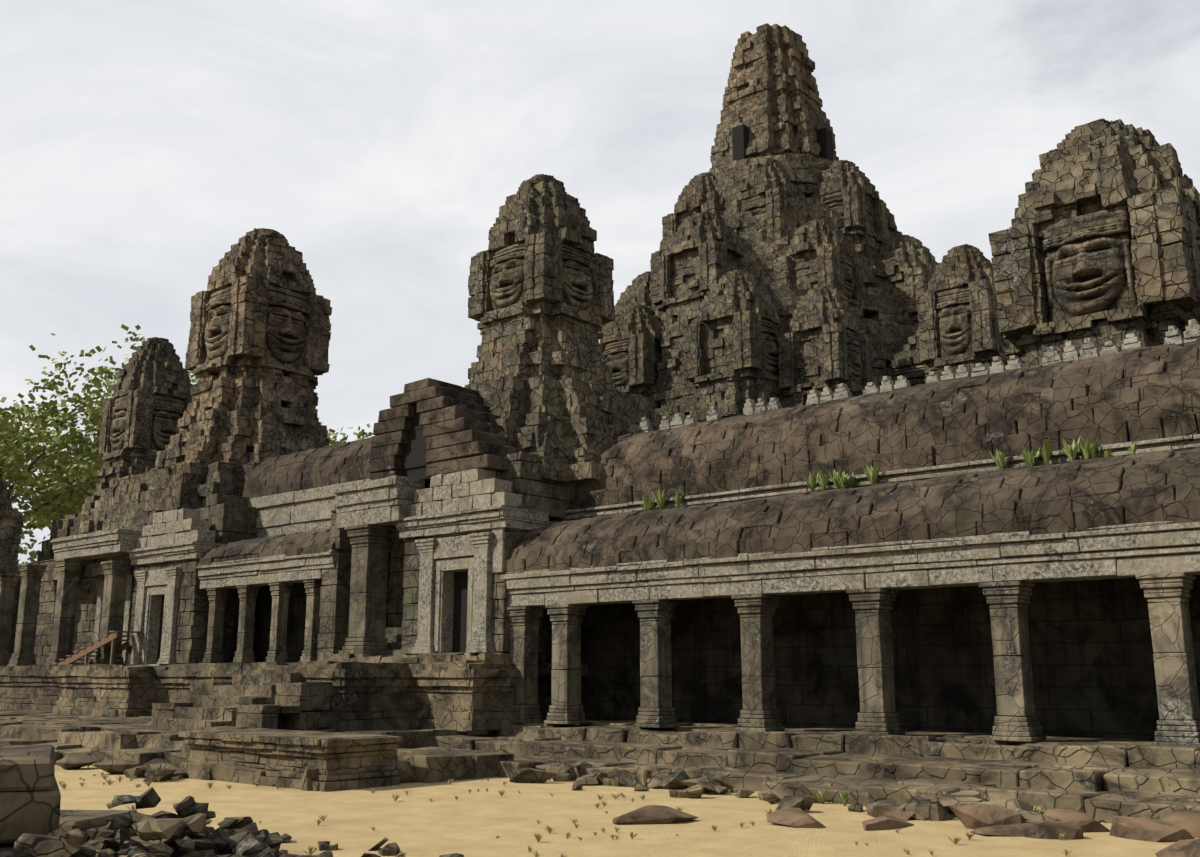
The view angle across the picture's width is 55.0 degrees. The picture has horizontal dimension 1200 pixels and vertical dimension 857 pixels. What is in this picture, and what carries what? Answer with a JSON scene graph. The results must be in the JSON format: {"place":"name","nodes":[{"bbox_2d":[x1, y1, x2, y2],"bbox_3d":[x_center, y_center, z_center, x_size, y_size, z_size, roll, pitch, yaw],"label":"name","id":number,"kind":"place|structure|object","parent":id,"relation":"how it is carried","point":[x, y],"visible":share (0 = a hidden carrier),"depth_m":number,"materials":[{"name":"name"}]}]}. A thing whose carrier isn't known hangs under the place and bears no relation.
{"place":"outdoors","nodes":[
{"label":"outdoors","id":0,"kind":"place"},
{"bbox_2d":[0,324,372,563],"bbox_3d":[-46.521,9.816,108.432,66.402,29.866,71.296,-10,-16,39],"label":"tree","id":1,"kind":"object","parent":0,"point":[66,502],"depth_m":99.27,"materials":[{"name":"green plant"}]},
{"bbox_2d":[0,709,513,791],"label":"terrace","id":2,"kind":"structure","parent":0,"point":[325,760],"depth_m":21.78,"materials":[{"name":"stone"}]},
{"bbox_2d":[0,652,587,733],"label":"plinth","id":3,"kind":"structure","parent":2,"relation":"on","point":[459,691],"depth_m":27.71,"materials":[{"name":"stone"}]},
{"bbox_2d":[0,558,131,665],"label":"pillars","id":4,"kind":"structure","parent":3,"relation":"on","point":[116,573],"depth_m":42.58,"materials":[{"name":"stone"}]},
{"bbox_2d":[52,631,143,664],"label":"wooden stairs","id":5,"kind":"structure","parent":3,"relation":"on","point":[98,644],"depth_m":39.38,"materials":[{"name":"brown wood"}]},
{"bbox_2d":[203,579,321,662],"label":"pillars","id":6,"kind":"structure","parent":3,"relation":"on","point":[248,594],"depth_m":35.57,"materials":[{"name":"grey stone"}]},
{"bbox_2d":[196,479,369,588],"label":"entablature","id":7,"kind":"structure","parent":6,"relation":"on","point":[292,512],"depth_m":37.32,"materials":[{"name":"grey stone"}]},
{"bbox_2d":[198,437,371,565],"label":"gallery roof","id":8,"kind":"structure","parent":3,"relation":"on","point":[338,463],"depth_m":37.88,"materials":[{"name":"brown stone"}]},
{"bbox_2d":[3,411,570,719],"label":"porch walls","id":9,"kind":"structure","parent":3,"relation":"on","point":[230,518],"depth_m":33.53,"materials":[{"name":"grey stone"}]},
{"bbox_2d":[51,469,548,665],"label":"porch frames","id":10,"kind":"structure","parent":9,"relation":"attached to","point":[463,501],"depth_m":30.84,"materials":[{"name":"grey stone"}]},
{"bbox_2d":[157,404,467,661],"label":"doorway","id":11,"kind":"structure","parent":9,"relation":"attached to","point":[413,464],"depth_m":31.60,"materials":[{"name":"black stone"}]},
{"bbox_2d":[369,378,528,479],"bbox_3d":[-3.349,0.281,33.014,4.891,2.822,4.450,-10,-16,39],"label":"broken cross vault","id":12,"kind":"object","parent":9,"relation":"on","point":[461,430],"visible":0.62,"depth_m":31.29,"materials":[{"name":"stone"}]},
{"bbox_2d":[341,524,397,657],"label":"porch pillar","id":13,"kind":"structure","parent":3,"relation":"on","point":[370,543],"depth_m":31.50,"materials":[{"name":"grey stone"}]},
{"bbox_2d":[0,100,1199,573],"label":"temple towers","id":14,"kind":"structure","parent":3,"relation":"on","point":[706,296],"depth_m":57.50,"materials":[{"name":"stone"}]},
{"bbox_2d":[110,191,1199,451],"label":"carved stone faces","id":15,"kind":"object","parent":14,"relation":"on","point":[1116,259],"visible":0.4,"depth_m":35.43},
{"bbox_2d":[732,124,833,160],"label":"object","id":16,"kind":"object","parent":14,"relation":"on","point":[740,137],"visible":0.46,"depth_m":69.99,"materials":[{"name":"black stone"}]},
{"bbox_2d":[253,555,391,662],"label":"dark openings","id":17,"kind":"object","parent":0,"point":[296,619],"depth_m":38.38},
{"bbox_2d":[0,0,1199,563],"label":"sky","id":18,"kind":"structure","parent":0,"point":[385,141],"materials":[{"name":"white"}]},
{"bbox_2d":[55,730,1199,856],"bbox_3d":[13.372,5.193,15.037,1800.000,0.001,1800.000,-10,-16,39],"label":"ground","id":19,"kind":"structure","parent":0,"point":[417,822],"depth_m":15.24,"materials":[{"name":"beige sand"}]},
{"bbox_2d":[0,745,136,856],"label":"loose blocks","id":20,"kind":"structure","parent":19,"relation":"on","point":[30,798],"depth_m":10.19,"materials":[{"name":"stone"}]},
{"bbox_2d":[33,376,661,661],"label":"tower bases","id":21,"kind":"object","parent":19,"relation":"on","point":[599,415],"visible":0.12,"depth_m":33.41,"materials":[{"name":"stone"}]},
{"bbox_2d":[150,23,829,470],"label":"warm towers","id":22,"kind":"structure","parent":21,"relation":"on","point":[250,403],"depth_m":46.91,"materials":[{"name":"stone"}]},
{"bbox_2d":[204,284,309,365],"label":"carved stone faces","id":23,"kind":"object","parent":22,"relation":"on","point":[214,304],"visible":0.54,"depth_m":46.92,"materials":[{"name":"stone"}]},
{"bbox_2d":[14,749,1190,856],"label":"rubble rocks","id":24,"kind":"object","parent":19,"relation":"on","point":[161,833],"visible":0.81,"depth_m":10.48,"materials":[{"name":"stone"}]},
{"bbox_2d":[56,760,1161,854],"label":"green weeds","id":25,"kind":"object","parent":19,"relation":"on","point":[844,797],"visible":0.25,"depth_m":17.32,"materials":[{"name":"green plant"}]},
{"bbox_2d":[59,773,1160,856],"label":"dry weeds","id":26,"kind":"object","parent":19,"relation":"on","point":[549,828],"visible":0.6,"depth_m":16.98,"materials":[{"name":"brown plant"}]},
{"bbox_2d":[432,720,1199,823],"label":"platform","id":27,"kind":"structure","parent":19,"relation":"on","point":[1103,780],"depth_m":19.81,"materials":[{"name":"stone"}]},
{"bbox_2d":[505,338,1199,574],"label":"gallery roof","id":28,"kind":"structure","parent":27,"relation":"on","point":[1010,411],"depth_m":24.04,"materials":[{"name":"brown stone"}]},
{"bbox_2d":[639,435,1136,510],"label":"ledge plants","id":29,"kind":"object","parent":28,"relation":"attached to","point":[1088,448],"visible":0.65,"depth_m":23.32,"materials":[{"name":"green plant"}]},
{"bbox_2d":[628,319,1199,433],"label":"roof finials","id":30,"kind":"object","parent":28,"relation":"on","point":[1089,349],"visible":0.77,"depth_m":27.05,"materials":[{"name":"grey stone"}]},
{"bbox_2d":[506,572,1199,746],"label":"pillars","id":31,"kind":"structure","parent":27,"relation":"on","point":[1167,595],"depth_m":22.12,"materials":[{"name":"grey stone"}]},
{"bbox_2d":[501,434,1199,606],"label":"cornice","id":32,"kind":"structure","parent":31,"relation":"on","point":[1125,551],"depth_m":22.43,"materials":[{"name":"grey stone"}]},
{"bbox_2d":[612,800,1199,856],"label":"flat rocks","id":33,"kind":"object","parent":19,"relation":"on","point":[1180,828],"depth_m":14.51,"materials":[{"name":"stone"}]},
{"bbox_2d":[581,373,1199,738],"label":"gallery back wall","id":34,"kind":"structure","parent":0,"point":[1092,660],"depth_m":24.21,"materials":[{"name":"black stone"}]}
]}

